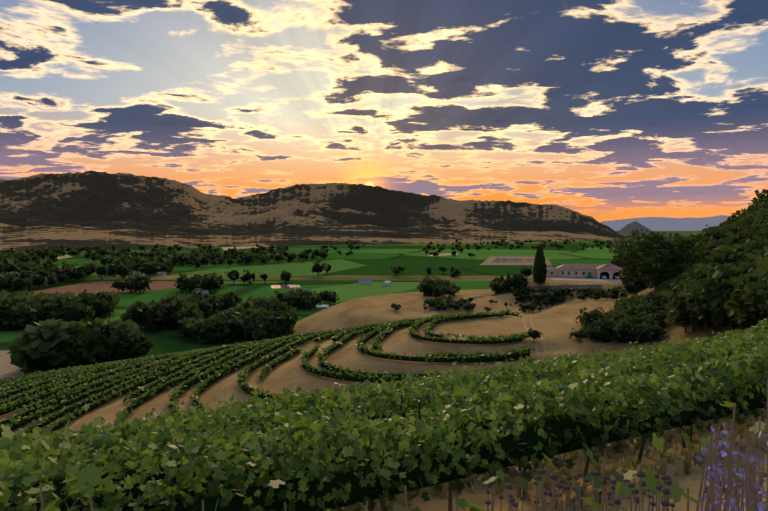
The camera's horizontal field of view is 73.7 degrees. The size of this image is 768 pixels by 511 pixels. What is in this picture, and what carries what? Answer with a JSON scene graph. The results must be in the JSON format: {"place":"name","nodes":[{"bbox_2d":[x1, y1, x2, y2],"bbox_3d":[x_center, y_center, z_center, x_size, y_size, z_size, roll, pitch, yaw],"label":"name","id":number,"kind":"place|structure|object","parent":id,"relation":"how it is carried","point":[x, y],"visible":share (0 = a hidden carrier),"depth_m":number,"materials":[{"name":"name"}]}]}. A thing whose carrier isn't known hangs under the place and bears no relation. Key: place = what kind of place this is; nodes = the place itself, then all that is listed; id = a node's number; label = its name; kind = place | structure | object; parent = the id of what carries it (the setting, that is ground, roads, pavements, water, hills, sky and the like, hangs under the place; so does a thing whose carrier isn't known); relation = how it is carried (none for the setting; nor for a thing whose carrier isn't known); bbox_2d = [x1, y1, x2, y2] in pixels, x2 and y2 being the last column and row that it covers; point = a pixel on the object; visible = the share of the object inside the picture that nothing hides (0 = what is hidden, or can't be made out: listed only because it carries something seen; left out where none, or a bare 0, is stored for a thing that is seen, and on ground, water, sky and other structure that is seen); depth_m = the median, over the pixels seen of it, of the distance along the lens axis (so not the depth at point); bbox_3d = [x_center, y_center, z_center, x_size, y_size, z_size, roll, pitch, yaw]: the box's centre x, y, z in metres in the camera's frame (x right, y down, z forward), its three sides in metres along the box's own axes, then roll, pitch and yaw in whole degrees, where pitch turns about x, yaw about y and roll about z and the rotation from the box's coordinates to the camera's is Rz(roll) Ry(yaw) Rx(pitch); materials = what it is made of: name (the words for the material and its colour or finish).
{"place":"outdoors","nodes":[
{"label":"outdoors","id":0,"kind":"place"},
{"bbox_2d":[0,350,46,378],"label":"plowed field","id":1,"kind":"structure","parent":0,"point":[7,369],"depth_m":181.51,"materials":[{"name":"brown soil"}]},
{"bbox_2d":[102,316,143,327],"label":"green field","id":2,"kind":"structure","parent":0,"point":[113,319],"depth_m":277.94,"materials":[{"name":"green plant"}]},
{"bbox_2d":[171,259,366,283],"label":"green field","id":3,"kind":"structure","parent":0,"point":[299,269],"depth_m":606.94,"materials":[{"name":"green plant"}]},
{"bbox_2d":[271,285,300,287],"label":"pond","id":4,"kind":"structure","parent":0,"point":[282,286],"depth_m":432.73,"materials":[{"name":"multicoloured liquid"}]},
{"bbox_2d":[0,171,696,252],"bbox_3d":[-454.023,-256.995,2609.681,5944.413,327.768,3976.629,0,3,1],"label":"mountains","id":5,"kind":"structure","parent":0,"point":[118,211],"depth_m":2291.02,"materials":[{"name":"brown stone"}]},
{"bbox_2d":[0,231,701,291],"bbox_3d":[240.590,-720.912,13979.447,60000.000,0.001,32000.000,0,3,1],"label":"valley floor","id":6,"kind":"structure","parent":0,"point":[381,259],"depth_m":821.71,"materials":[{"name":"green plant"}]},
{"bbox_2d":[57,255,71,258],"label":"dry field","id":7,"kind":"structure","parent":6,"relation":"on","point":[65,256],"depth_m":876.79,"materials":[{"name":"beige soil"}]},
{"bbox_2d":[29,281,176,295],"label":"plowed field","id":8,"kind":"structure","parent":6,"relation":"on","point":[94,287],"depth_m":418.63,"materials":[{"name":"brown soil"}]},
{"bbox_2d":[221,246,268,249],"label":"dry field","id":9,"kind":"structure","parent":6,"relation":"on","point":[224,248],"depth_m":1266.68,"materials":[{"name":"beige soil"}]},
{"bbox_2d":[0,189,767,375],"bbox_3d":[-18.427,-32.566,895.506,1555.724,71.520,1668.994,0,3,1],"label":"trees","id":10,"kind":"object","parent":6,"relation":"on","point":[751,279],"depth_m":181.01,"materials":[{"name":"green plant"}]},
{"bbox_2d":[428,253,457,255],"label":"dry field","id":11,"kind":"structure","parent":6,"relation":"on","point":[443,254],"depth_m":941.17,"materials":[{"name":"beige soil"}]},
{"bbox_2d":[480,256,551,264],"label":"reservoir berm","id":12,"kind":"structure","parent":6,"relation":"on","point":[488,260],"depth_m":748.75,"materials":[{"name":"beige soil"}]},
{"bbox_2d":[310,275,420,302],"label":"green field","id":13,"kind":"structure","parent":0,"point":[347,292],"depth_m":411.91,"materials":[{"name":"green plant"}]},
{"bbox_2d":[0,275,766,510],"bbox_3d":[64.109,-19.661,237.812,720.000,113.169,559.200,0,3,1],"label":"terrain","id":14,"kind":"structure","parent":0,"point":[555,324],"depth_m":100.70,"materials":[{"name":"brown soil"}]},
{"bbox_2d":[133,271,372,290],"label":"farm buildings","id":15,"kind":"structure","parent":14,"relation":"on","point":[201,289],"depth_m":450.23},
{"bbox_2d":[7,309,508,426],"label":"terrace vine posts","id":16,"kind":"object","parent":14,"relation":"on","point":[244,355],"visible":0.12,"depth_m":105.86,"materials":[{"name":"brown wood"}]},
{"bbox_2d":[133,272,390,293],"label":"farm walls","id":17,"kind":"structure","parent":14,"relation":"on","point":[365,282],"depth_m":452.67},
{"bbox_2d":[0,309,534,457],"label":"vineyard rows","id":18,"kind":"object","parent":14,"relation":"on","point":[121,367],"depth_m":98.07,"materials":[{"name":"green plant"}]},
{"bbox_2d":[0,318,767,510],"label":"vineyard","id":19,"kind":"object","parent":14,"relation":"on","point":[28,461],"depth_m":10.01,"materials":[{"name":"green plant"}]},
{"bbox_2d":[39,379,767,510],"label":"plant stems","id":20,"kind":"object","parent":14,"relation":"on","point":[728,461],"visible":0.75,"depth_m":2.25,"materials":[{"name":"brown"}]},
{"bbox_2d":[0,401,766,510],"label":"vine leaves","id":21,"kind":"object","parent":20,"relation":"attached to","point":[91,474],"visible":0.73,"depth_m":3.13,"materials":[{"name":"green plant"}]},
{"bbox_2d":[485,469,766,506],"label":"dried flower heads","id":22,"kind":"object","parent":20,"relation":"attached to","point":[641,474],"visible":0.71,"depth_m":3.09,"materials":[{"name":"brown plant"}]},
{"bbox_2d":[695,423,767,510],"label":"lavender plants","id":23,"kind":"object","parent":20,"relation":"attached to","point":[760,505],"visible":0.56,"depth_m":1.69,"materials":[{"name":"purple plant"}]},
{"bbox_2d":[519,316,551,360],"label":"dirt track","id":24,"kind":"structure","parent":14,"relation":"on","point":[541,338],"depth_m":96.64,"materials":[{"name":"brown soil"}]},
{"bbox_2d":[330,401,766,510],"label":"vineyard dry grass","id":25,"kind":"structure","parent":14,"relation":"on","point":[669,458],"depth_m":11.08,"materials":[{"name":"brown plant"}]},
{"bbox_2d":[547,269,618,278],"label":"winery walls","id":26,"kind":"structure","parent":14,"relation":"on","point":[595,273],"depth_m":255.82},
{"bbox_2d":[551,271,590,274],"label":"windows","id":27,"kind":"structure","parent":26,"relation":"in","point":[576,273],"depth_m":257.12,"materials":[{"name":"grey glass"}]},
{"bbox_2d":[547,263,622,269],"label":"building roof","id":28,"kind":"structure","parent":26,"relation":"on","point":[609,266],"depth_m":256.75,"materials":[{"name":"tile"}]},
{"bbox_2d":[600,272,620,278],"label":"archway","id":29,"kind":"object","parent":26,"relation":"in","point":[607,274],"visible":0.08,"depth_m":251.59,"materials":[{"name":"black"}]},
{"bbox_2d":[551,278,620,281],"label":"winery forecourt","id":30,"kind":"structure","parent":14,"relation":"on","point":[585,279],"depth_m":244.91,"materials":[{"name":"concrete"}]},
{"bbox_2d":[0,0,767,221],"label":"sky","id":31,"kind":"structure","parent":0,"point":[602,110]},
{"bbox_2d":[490,258,533,262],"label":"reservoir water","id":32,"kind":"structure","parent":0,"point":[509,260],"depth_m":771.22,"materials":[{"name":"grey liquid"}]},
{"bbox_2d":[426,285,601,311],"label":"hedge","id":33,"kind":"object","parent":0,"point":[553,287],"depth_m":228.28,"materials":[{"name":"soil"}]},
{"bbox_2d":[617,221,654,234],"bbox_3d":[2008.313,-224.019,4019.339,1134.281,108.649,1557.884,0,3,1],"label":"dark hill","id":34,"kind":"structure","parent":0,"point":[627,229],"depth_m":4037.59,"materials":[{"name":"grey stone"}]},
{"bbox_2d":[600,215,729,230],"bbox_3d":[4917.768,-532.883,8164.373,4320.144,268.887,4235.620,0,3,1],"label":"blue hills","id":35,"kind":"structure","parent":0,"point":[673,224],"depth_m":8187.96,"materials":[{"name":"blue stone"}]}
]}

